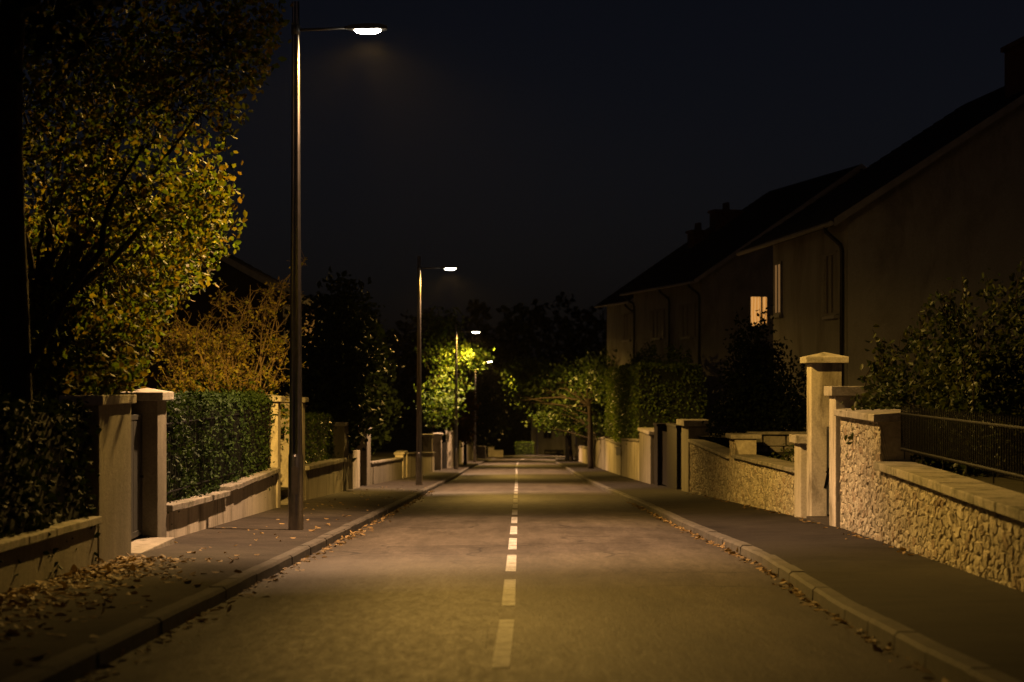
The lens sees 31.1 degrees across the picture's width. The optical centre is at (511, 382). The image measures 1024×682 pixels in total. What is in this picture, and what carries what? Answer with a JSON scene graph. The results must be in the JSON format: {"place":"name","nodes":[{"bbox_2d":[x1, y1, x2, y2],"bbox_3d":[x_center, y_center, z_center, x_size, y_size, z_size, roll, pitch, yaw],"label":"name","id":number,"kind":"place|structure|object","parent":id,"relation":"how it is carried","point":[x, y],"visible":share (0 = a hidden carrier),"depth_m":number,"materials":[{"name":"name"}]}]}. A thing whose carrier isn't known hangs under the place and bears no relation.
{"place":"outdoors","nodes":[
{"label":"outdoors","id":0,"kind":"place"},
{"bbox_2d":[0,455,533,680],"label":"pavement","id":1,"kind":"structure","parent":0,"point":[267,545],"depth_m":18.52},
{"bbox_2d":[131,537,173,552],"bbox_3d":[-4.475,2.061,21.700,0.550,0.260,2.400,0,0,0],"label":"doorstep","id":2,"kind":"object","parent":1,"relation":"on","point":[142,544],"visible":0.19,"depth_m":22.17,"materials":[{"name":"concrete"}]},
{"bbox_2d":[281,496,303,504],"bbox_3d":[-5.290,2.751,40.055,1.020,0.250,4.591,0,0,0],"label":"doorstep","id":3,"kind":"object","parent":1,"relation":"on","point":[284,500],"visible":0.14,"depth_m":40.84,"materials":[{"name":"concrete"}]},
{"bbox_2d":[288,1,386,529],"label":"street lamp","id":4,"kind":"object","parent":1,"relation":"on","point":[295,488],"visible":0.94,"depth_m":27.35,"materials":[{"name":"metal"}]},
{"bbox_2d":[416,256,458,484],"bbox_3d":[-2.567,-0.320,63.200,1.475,8.020,0.280,0,0,0],"label":"street lamp","id":5,"kind":"object","parent":1,"relation":"on","point":[419,439],"visible":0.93,"depth_m":63.15,"materials":[{"name":"metal"}]},
{"bbox_2d":[445,380,483,454],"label":"street tree","id":6,"kind":"object","parent":1,"relation":"on","point":[466,422],"visible":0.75,"depth_m":115.44,"materials":[{"name":"green plant"}]},
{"bbox_2d":[464,368,466,464],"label":"utility pole","id":7,"kind":"object","parent":1,"relation":"on","point":[465,454],"visible":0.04,"depth_m":117.91,"materials":[{"name":"brown wood"}]},
{"bbox_2d":[454,324,480,468],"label":"street lamp","id":8,"kind":"object","parent":1,"relation":"on","point":[456,431],"visible":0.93,"depth_m":99.64,"materials":[{"name":"metal"}]},
{"bbox_2d":[0,487,949,681],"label":"fallen leaves","id":9,"kind":"object","parent":1,"relation":"on","point":[137,565],"visible":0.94,"depth_m":15.85,"materials":[{"name":"brown plant"}]},
{"bbox_2d":[478,446,485,457],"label":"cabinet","id":10,"kind":"object","parent":1,"relation":"on","point":[481,451],"visible":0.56,"depth_m":170.00,"materials":[{"name":"metal"}]},
{"bbox_2d":[473,360,492,461],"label":"street lamp","id":11,"kind":"object","parent":1,"relation":"on","point":[474,450],"visible":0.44,"depth_m":135.94,"materials":[{"name":"metal"}]},
{"bbox_2d":[488,447,502,456],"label":"garden wall","id":12,"kind":"structure","parent":1,"relation":"on","point":[492,452],"depth_m":190.10,"materials":[{"name":"stone"}]},
{"bbox_2d":[536,422,537,454],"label":"street lamp","id":13,"kind":"object","parent":1,"relation":"on","point":[537,439],"visible":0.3,"depth_m":219.93,"materials":[{"name":"metal"}]},
{"bbox_2d":[544,449,563,455],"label":"wooden fence","id":14,"kind":"object","parent":1,"relation":"on","point":[554,451],"visible":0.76,"depth_m":236.93,"materials":[{"name":"brown wood"}]},
{"bbox_2d":[281,452,487,489],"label":"garden","id":15,"kind":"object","parent":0,"point":[379,455],"visible":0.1,"depth_m":152.15,"materials":[{"name":"soil"}]},
{"bbox_2d":[0,516,101,592],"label":"garden wall","id":16,"kind":"structure","parent":15,"relation":"on","point":[26,549],"depth_m":16.48,"materials":[{"name":"concrete"}]},
{"bbox_2d":[0,389,102,575],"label":"hedge","id":17,"kind":"object","parent":15,"relation":"on","point":[43,446],"visible":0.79,"depth_m":16.73,"materials":[{"name":"green plant"}]},
{"bbox_2d":[0,0,144,411],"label":"tree","id":18,"kind":"object","parent":15,"relation":"on","point":[19,358],"visible":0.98,"depth_m":16.48,"materials":[{"name":"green plant"}]},
{"bbox_2d":[59,394,136,563],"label":"wall pier","id":19,"kind":"structure","parent":15,"relation":"on","point":[110,455],"depth_m":19.39,"materials":[{"name":"concrete"}]},
{"bbox_2d":[76,380,147,394],"bbox_3d":[-5.488,0.889,24.755,1.295,2.188,2.087,0,0,-13],"label":"bush","id":20,"kind":"object","parent":15,"relation":"on","point":[142,387],"depth_m":24.57,"materials":[{"name":"green plant"}]},
{"bbox_2d":[120,388,173,536],"bbox_3d":[-4.610,1.160,23.250,0.540,2.179,0.760,0,0,0],"label":"gate post","id":21,"kind":"object","parent":15,"relation":"on","point":[150,405],"visible":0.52,"depth_m":22.95,"materials":[{"name":"concrete"}]},
{"bbox_2d":[131,414,142,538],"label":"garden gate","id":22,"kind":"structure","parent":21,"relation":"attached to","point":[136,475],"depth_m":22.54,"materials":[{"name":"paint"}]},
{"bbox_2d":[0,0,295,403],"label":"autumn tree","id":23,"kind":"object","parent":15,"relation":"on","point":[94,333],"visible":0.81,"depth_m":20.38,"materials":[{"name":"green plant"}]},
{"bbox_2d":[0,210,325,406],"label":"house","id":24,"kind":"structure","parent":15,"relation":"on","point":[233,272],"depth_m":56.00,"materials":[{"name":"paint"}]},
{"bbox_2d":[166,491,229,537],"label":"garden wall","id":25,"kind":"structure","parent":15,"relation":"on","point":[197,513],"depth_m":26.11,"materials":[{"name":"stone"}]},
{"bbox_2d":[159,388,278,524],"bbox_3d":[-5.328,1.203,30.433,1.622,2.228,14.017,0,0,-2],"label":"hedge","id":26,"kind":"object","parent":15,"relation":"on","point":[196,403],"visible":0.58,"depth_m":29.15,"materials":[{"name":"green plant"}]},
{"bbox_2d":[150,255,307,447],"bbox_3d":[-6.107,-0.263,39.410,3.490,5.221,3.155,0,0,0],"label":"shrub","id":27,"kind":"object","parent":15,"relation":"on","point":[216,370],"visible":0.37,"depth_m":39.28,"materials":[{"name":"orange plant"}]},
{"bbox_2d":[216,468,280,522],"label":"garden wall","id":28,"kind":"structure","parent":15,"relation":"on","point":[240,502],"depth_m":32.84,"materials":[{"name":"stone"}]},
{"bbox_2d":[166,406,270,498],"bbox_3d":[-4.710,1.084,30.405,0.025,1.263,13.424,0,0,-1],"label":"iron railing","id":29,"kind":"object","parent":28,"relation":"on","point":[251,430],"visible":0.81,"depth_m":28.21,"materials":[{"name":"black metal"}]},
{"bbox_2d":[268,394,284,507],"bbox_3d":[-4.930,1.513,37.484,0.540,2.538,0.610,0,0,0],"label":"gate post","id":30,"kind":"object","parent":15,"relation":"on","point":[276,442],"visible":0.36,"depth_m":37.26,"materials":[{"name":"stone"}]},
{"bbox_2d":[281,396,308,499],"bbox_3d":[-5.105,1.645,42.665,0.710,2.662,0.730,0,0,0],"label":"gate post","id":31,"kind":"object","parent":15,"relation":"on","point":[284,464],"visible":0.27,"depth_m":42.40,"materials":[{"name":"stone"}]},
{"bbox_2d":[305,411,338,463],"bbox_3d":[-5.621,1.739,47.931,1.455,2.119,10.018,0,0,0],"label":"hedge","id":32,"kind":"object","parent":15,"relation":"on","point":[319,439],"visible":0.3,"depth_m":48.76,"materials":[{"name":"green plant"}]},
{"bbox_2d":[305,458,346,499],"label":"garden wall","id":33,"kind":"structure","parent":15,"relation":"on","point":[323,477],"depth_m":47.19,"materials":[{"name":"stone"}]},
{"bbox_2d":[258,266,404,461],"bbox_3d":[-5.533,-0.272,55.660,4.467,6.601,5.464,0,0,0],"label":"dark tree","id":34,"kind":"object","parent":15,"relation":"on","point":[331,380],"visible":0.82,"depth_m":55.26,"materials":[{"name":"green plant"}]},
{"bbox_2d":[332,422,348,490],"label":"wall pier","id":35,"kind":"structure","parent":15,"relation":"on","point":[341,437],"depth_m":52.80,"materials":[{"name":"concrete"}]},
{"bbox_2d":[349,450,359,488],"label":"gate post","id":36,"kind":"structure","parent":15,"relation":"on","point":[354,474],"depth_m":56.40,"materials":[{"name":"beige concrete"}]},
{"bbox_2d":[317,288,405,454],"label":"dark tree","id":37,"kind":"object","parent":15,"relation":"on","point":[384,386],"visible":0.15,"depth_m":73.90,"materials":[{"name":"green plant"}]},
{"bbox_2d":[354,427,371,485],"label":"wall pier","id":38,"kind":"structure","parent":15,"relation":"on","point":[365,467],"depth_m":60.74,"materials":[{"name":"concrete"}]},
{"bbox_2d":[371,457,403,484],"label":"garden wall","id":39,"kind":"structure","parent":15,"relation":"on","point":[386,470],"depth_m":68.25,"materials":[{"name":"concrete"}]},
{"bbox_2d":[394,451,406,477],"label":"wall pier","id":40,"kind":"structure","parent":15,"relation":"on","point":[399,453],"depth_m":75.63,"materials":[{"name":"concrete"}]},
{"bbox_2d":[406,452,434,476],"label":"garden wall","id":41,"kind":"structure","parent":15,"relation":"on","point":[411,463],"depth_m":81.85,"materials":[{"name":"paint"}]},
{"bbox_2d":[422,434,433,471],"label":"wall pier","id":42,"kind":"structure","parent":15,"relation":"on","point":[427,442],"depth_m":91.19,"materials":[{"name":"concrete"}]},
{"bbox_2d":[433,432,442,470],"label":"wall pier","id":43,"kind":"structure","parent":15,"relation":"on","point":[438,450],"depth_m":96.55,"materials":[{"name":"stone"}]},
{"bbox_2d":[442,442,446,468],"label":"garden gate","id":44,"kind":"structure","parent":15,"relation":"on","point":[444,454],"depth_m":100.66,"materials":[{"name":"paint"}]},
{"bbox_2d":[407,304,496,451],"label":"street tree","id":45,"kind":"object","parent":15,"relation":"on","point":[473,359],"visible":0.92,"depth_m":102.44,"materials":[{"name":"green plant"}]},
{"bbox_2d":[445,430,463,467],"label":"garden wall","id":46,"kind":"structure","parent":15,"relation":"on","point":[450,446],"depth_m":104.20,"materials":[{"name":"stone"}]},
{"bbox_2d":[467,443,472,460],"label":"garden wall","id":47,"kind":"structure","parent":15,"relation":"on","point":[469,452],"depth_m":147.77,"materials":[{"name":"concrete"}]},
{"bbox_2d":[432,338,511,446],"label":"dark tree","id":48,"kind":"object","parent":15,"relation":"on","point":[486,394],"visible":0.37,"depth_m":160.25,"materials":[{"name":"green plant"}]},
{"bbox_2d":[350,398,532,455],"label":"hill","id":49,"kind":"structure","parent":0,"point":[395,443],"depth_m":293.90,"materials":[{"name":"green plant"}]},
{"bbox_2d":[308,291,606,455],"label":"distant wood","id":50,"kind":"object","parent":49,"relation":"on","point":[502,352],"visible":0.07,"depth_m":300.25,"materials":[{"name":"green plant"}]},
{"bbox_2d":[79,456,942,681],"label":"road","id":51,"kind":"structure","parent":0,"point":[609,587],"depth_m":14.62,"materials":[{"name":"grey asphalt"}]},
{"bbox_2d":[0,455,556,681],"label":"kerb","id":52,"kind":"structure","parent":51,"relation":"on","point":[73,664],"depth_m":13.59,"materials":[{"name":"concrete"}]},
{"bbox_2d":[491,458,525,666],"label":"line","id":53,"kind":"object","parent":51,"relation":"on","point":[502,650],"visible":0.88,"depth_m":15.02,"materials":[{"name":"white paint"}]},
{"bbox_2d":[555,457,1021,681],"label":"kerb","id":54,"kind":"structure","parent":51,"relation":"on","point":[942,661],"depth_m":13.48,"materials":[{"name":"concrete"}]},
{"bbox_2d":[0,0,1023,401],"label":"sky","id":55,"kind":"structure","parent":0,"point":[541,150],"materials":[{"name":"black"}]},
{"bbox_2d":[557,456,1023,681],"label":"pavement","id":56,"kind":"structure","parent":0,"point":[976,617],"depth_m":17.36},
{"bbox_2d":[494,356,574,460],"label":"street tree","id":57,"kind":"object","parent":56,"relation":"on","point":[546,428],"visible":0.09,"depth_m":139.23,"materials":[{"name":"green plant"}]},
{"bbox_2d":[493,346,616,468],"bbox_3d":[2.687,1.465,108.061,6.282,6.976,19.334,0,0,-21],"label":"street tree","id":58,"kind":"object","parent":56,"relation":"on","point":[582,391],"visible":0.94,"depth_m":106.01,"materials":[{"name":"green plant"}]},
{"bbox_2d":[565,432,568,458],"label":"wall pier","id":59,"kind":"structure","parent":56,"relation":"on","point":[566,450],"depth_m":160.00,"materials":[{"name":"concrete"}]},
{"bbox_2d":[585,403,605,435],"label":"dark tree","id":60,"kind":"object","parent":56,"relation":"on","point":[601,420],"depth_m":234.47,"materials":[{"name":"green plant"}]},
{"bbox_2d":[688,439,729,500],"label":"rubble wall","id":61,"kind":"structure","parent":56,"relation":"on","point":[709,469],"depth_m":46.60,"materials":[{"name":"stone"}]},
{"bbox_2d":[725,433,761,501],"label":"wall pier","id":62,"kind":"structure","parent":56,"relation":"on","point":[742,443],"depth_m":41.24,"materials":[{"name":"stone"}]},
{"bbox_2d":[732,454,793,515],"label":"rubble wall","id":63,"kind":"structure","parent":56,"relation":"on","point":[764,482],"depth_m":36.53,"materials":[{"name":"stone"}]},
{"bbox_2d":[806,516,828,524],"bbox_3d":[5.175,2.357,29.600,0.550,0.260,2.060,0,0,0],"label":"doorstep","id":64,"kind":"object","parent":56,"relation":"on","point":[824,520],"visible":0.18,"depth_m":30.06,"materials":[{"name":"beige concrete"}]},
{"bbox_2d":[705,430,1023,493],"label":"garden","id":65,"kind":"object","parent":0,"point":[1010,483],"visible":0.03,"depth_m":22.67,"materials":[{"name":"plant"}]},
{"bbox_2d":[574,445,587,463],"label":"garden wall","id":66,"kind":"structure","parent":65,"relation":"on","point":[581,453],"depth_m":132.74,"materials":[{"name":"stone"}]},
{"bbox_2d":[572,413,592,446],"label":"bush","id":67,"kind":"object","parent":65,"relation":"on","point":[582,431],"visible":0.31,"depth_m":127.68,"materials":[{"name":"green plant"}]},
{"bbox_2d":[583,317,606,422],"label":"dark tree","id":68,"kind":"object","parent":65,"relation":"on","point":[600,345],"visible":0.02,"depth_m":118.31,"materials":[{"name":"green plant"}]},
{"bbox_2d":[593,431,600,465],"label":"wall pier","id":69,"kind":"structure","parent":65,"relation":"on","point":[595,435],"depth_m":109.52,"materials":[{"name":"concrete"}]},
{"bbox_2d":[594,436,608,469],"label":"garden wall","id":70,"kind":"structure","parent":65,"relation":"on","point":[600,453],"depth_m":101.88,"materials":[{"name":"concrete"}]},
{"bbox_2d":[605,438,621,474],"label":"garden wall","id":71,"kind":"structure","parent":65,"relation":"on","point":[613,462],"depth_m":88.82,"materials":[{"name":"paint"}]},
{"bbox_2d":[615,447,620,454],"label":"letter box","id":72,"kind":"object","parent":71,"relation":"attached to","point":[618,450],"visible":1,"depth_m":82.56,"materials":[{"name":"white metal"}]},
{"bbox_2d":[621,438,638,480],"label":"garden wall","id":73,"kind":"structure","parent":65,"relation":"on","point":[630,459],"depth_m":75.50,"materials":[{"name":"paint"}]},
{"bbox_2d":[638,427,653,483],"bbox_3d":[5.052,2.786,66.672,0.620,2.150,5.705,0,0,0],"label":"wall pier","id":74,"kind":"structure","parent":65,"relation":"on","point":[646,454],"depth_m":65.70,"materials":[{"name":"concrete"}]},
{"bbox_2d":[594,228,709,409],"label":"house","id":75,"kind":"structure","parent":65,"relation":"on","point":[619,322],"depth_m":99.42,"materials":[{"name":"paint"}]},
{"bbox_2d":[622,313,630,341],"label":"window","id":76,"kind":"structure","parent":75,"relation":"in","point":[626,316],"depth_m":97.61,"materials":[{"name":"glass"}]},
{"bbox_2d":[602,361,707,445],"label":"hedge","id":77,"kind":"object","parent":65,"relation":"on","point":[644,394],"visible":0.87,"depth_m":74.62,"materials":[{"name":"green plant"}]},
{"bbox_2d":[626,340,692,365],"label":"bush","id":78,"kind":"object","parent":65,"relation":"on","point":[650,357],"visible":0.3,"depth_m":78.02,"materials":[{"name":"green plant"}]},
{"bbox_2d":[653,423,666,486],"bbox_3d":[5.035,2.543,62.044,0.440,2.314,1.516,0,0,0],"label":"gate post","id":79,"kind":"object","parent":65,"relation":"on","point":[659,428],"visible":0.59,"depth_m":61.32,"materials":[{"name":"brown concrete"}]},
{"bbox_2d":[666,423,681,488],"bbox_3d":[5.177,2.401,56.884,0.540,2.212,3.485,0,0,0],"label":"gate post","id":80,"kind":"object","parent":65,"relation":"on","point":[674,430],"visible":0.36,"depth_m":56.25,"materials":[{"name":"brown concrete"}]},
{"bbox_2d":[662,431,666,485],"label":"driveway gate","id":81,"kind":"structure","parent":80,"relation":"attached to","point":[664,457],"depth_m":60.63,"materials":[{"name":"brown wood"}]},
{"bbox_2d":[680,433,681,488],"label":"driveway gate","id":82,"kind":"structure","parent":80,"relation":"attached to","point":[680,460],"depth_m":55.03,"materials":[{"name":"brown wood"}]},
{"bbox_2d":[676,419,713,491],"bbox_3d":[5.215,2.207,52.473,0.850,2.271,2.380,0,0,0],"label":"gate post","id":83,"kind":"object","parent":65,"relation":"on","point":[694,428],"visible":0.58,"depth_m":51.46,"materials":[{"name":"concrete"}]},
{"bbox_2d":[619,164,866,447],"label":"house","id":84,"kind":"structure","parent":65,"relation":"on","point":[699,291],"depth_m":81.67,"materials":[{"name":"paint"}]},
{"bbox_2d":[651,309,661,339],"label":"window","id":85,"kind":"structure","parent":84,"relation":"in","point":[656,313],"depth_m":86.69,"materials":[{"name":"glass"}]},
{"bbox_2d":[680,303,691,339],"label":"window","id":86,"kind":"structure","parent":84,"relation":"in","point":[686,308],"depth_m":82.10,"materials":[{"name":"glass"}]},
{"bbox_2d":[749,295,770,328],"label":"window","id":87,"kind":"structure","parent":84,"relation":"in","point":[756,302],"depth_m":80.51,"materials":[{"name":"glass"}]},
{"bbox_2d":[701,304,806,443],"bbox_3d":[6.331,-0.021,45.952,3.684,3.857,2.695,0,0,39],"label":"bush","id":88,"kind":"object","parent":65,"relation":"on","point":[759,400],"visible":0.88,"depth_m":45.57,"materials":[{"name":"green plant"}]},
{"bbox_2d":[747,431,806,451],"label":"terrace wall","id":89,"kind":"structure","parent":65,"relation":"on","point":[774,441],"depth_m":42.80,"materials":[{"name":"stone"}]},
{"bbox_2d":[769,443,793,461],"bbox_3d":[5.718,1.671,38.649,0.650,0.779,0.776,0,0,31],"label":"rockery plant","id":90,"kind":"object","parent":65,"relation":"on","point":[786,455],"visible":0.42,"depth_m":38.55,"materials":[{"name":"green plant"}]},
{"bbox_2d":[789,434,806,517],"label":"wall pier","id":91,"kind":"structure","parent":65,"relation":"on","point":[799,441],"depth_m":31.51,"materials":[{"name":"stone"}]},
{"bbox_2d":[800,352,848,515],"bbox_3d":[5.240,1.014,30.875,0.720,3.042,0.650,0,0,0],"label":"gate post","id":92,"kind":"object","parent":65,"relation":"on","point":[824,369],"visible":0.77,"depth_m":30.65,"materials":[{"name":"stone"}]},
{"bbox_2d":[826,427,828,515],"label":"garden gate","id":93,"kind":"structure","parent":92,"relation":"attached to","point":[827,466],"depth_m":30.55,"materials":[{"name":"paint"}]},
{"bbox_2d":[824,386,869,526],"bbox_3d":[5.145,1.249,28.275,0.590,2.376,0.690,0,0,0],"label":"gate post","id":94,"kind":"object","parent":65,"relation":"on","point":[837,395],"visible":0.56,"depth_m":28.00,"materials":[{"name":"concrete"}]},
{"bbox_2d":[834,407,918,540],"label":"rubble wall","id":95,"kind":"structure","parent":65,"relation":"on","point":[877,434],"depth_m":24.87,"materials":[{"name":"stone"}]},
{"bbox_2d":[736,36,1023,429],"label":"house","id":96,"kind":"structure","parent":65,"relation":"on","point":[890,242],"depth_m":45.29,"materials":[{"name":"paint"}]},
{"bbox_2d":[770,261,782,318],"bbox_3d":[7.546,-2.620,52.294,0.173,1.584,1.050,0,0,-5],"label":"window","id":97,"kind":"structure","parent":96,"relation":"in","point":[777,267],"depth_m":52.26,"materials":[{"name":"white glass"}]},
{"bbox_2d":[822,251,838,319],"bbox_3d":[8.064,-2.441,46.442,0.186,1.686,1.200,0,0,-5],"label":"window","id":98,"kind":"structure","parent":96,"relation":"in","point":[830,258],"depth_m":46.46,"materials":[{"name":"glass"}]},
{"bbox_2d":[840,257,1023,476],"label":"bush","id":99,"kind":"object","parent":65,"relation":"on","point":[955,382],"visible":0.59,"depth_m":24.16,"materials":[{"name":"green plant"}]},
{"bbox_2d":[873,461,1023,591],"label":"rubble wall","id":100,"kind":"structure","parent":65,"relation":"on","point":[969,525],"depth_m":18.34,"materials":[{"name":"stone"}]},
{"bbox_2d":[900,405,1023,482],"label":"iron railing","id":101,"kind":"object","parent":100,"relation":"on","point":[911,416],"visible":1,"depth_m":19.15,"materials":[{"name":"black metal"}]},
{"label":"ground","id":102,"kind":"structure","parent":0,"visible":0},
{"bbox_2d":[391,381,487,452],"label":"dark tree","id":103,"kind":"object","parent":102,"relation":"on","point":[409,420],"visible":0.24,"depth_m":213.18,"materials":[{"name":"green plant"}]},
{"bbox_2d":[514,441,534,454],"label":"hedge","id":104,"kind":"object","parent":102,"relation":"on","point":[523,448],"visible":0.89,"depth_m":226.07,"materials":[{"name":"green plant"}]},
{"bbox_2d":[527,409,604,455],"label":"house","id":105,"kind":"structure","parent":102,"relation":"on","point":[547,440],"depth_m":238.26,"materials":[{"name":"tile"}]},
{"bbox_2d":[543,430,551,438],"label":"window","id":106,"kind":"structure","parent":105,"relation":"in","point":[546,435],"depth_m":238.49,"materials":[{"name":"glass"}]}
]}

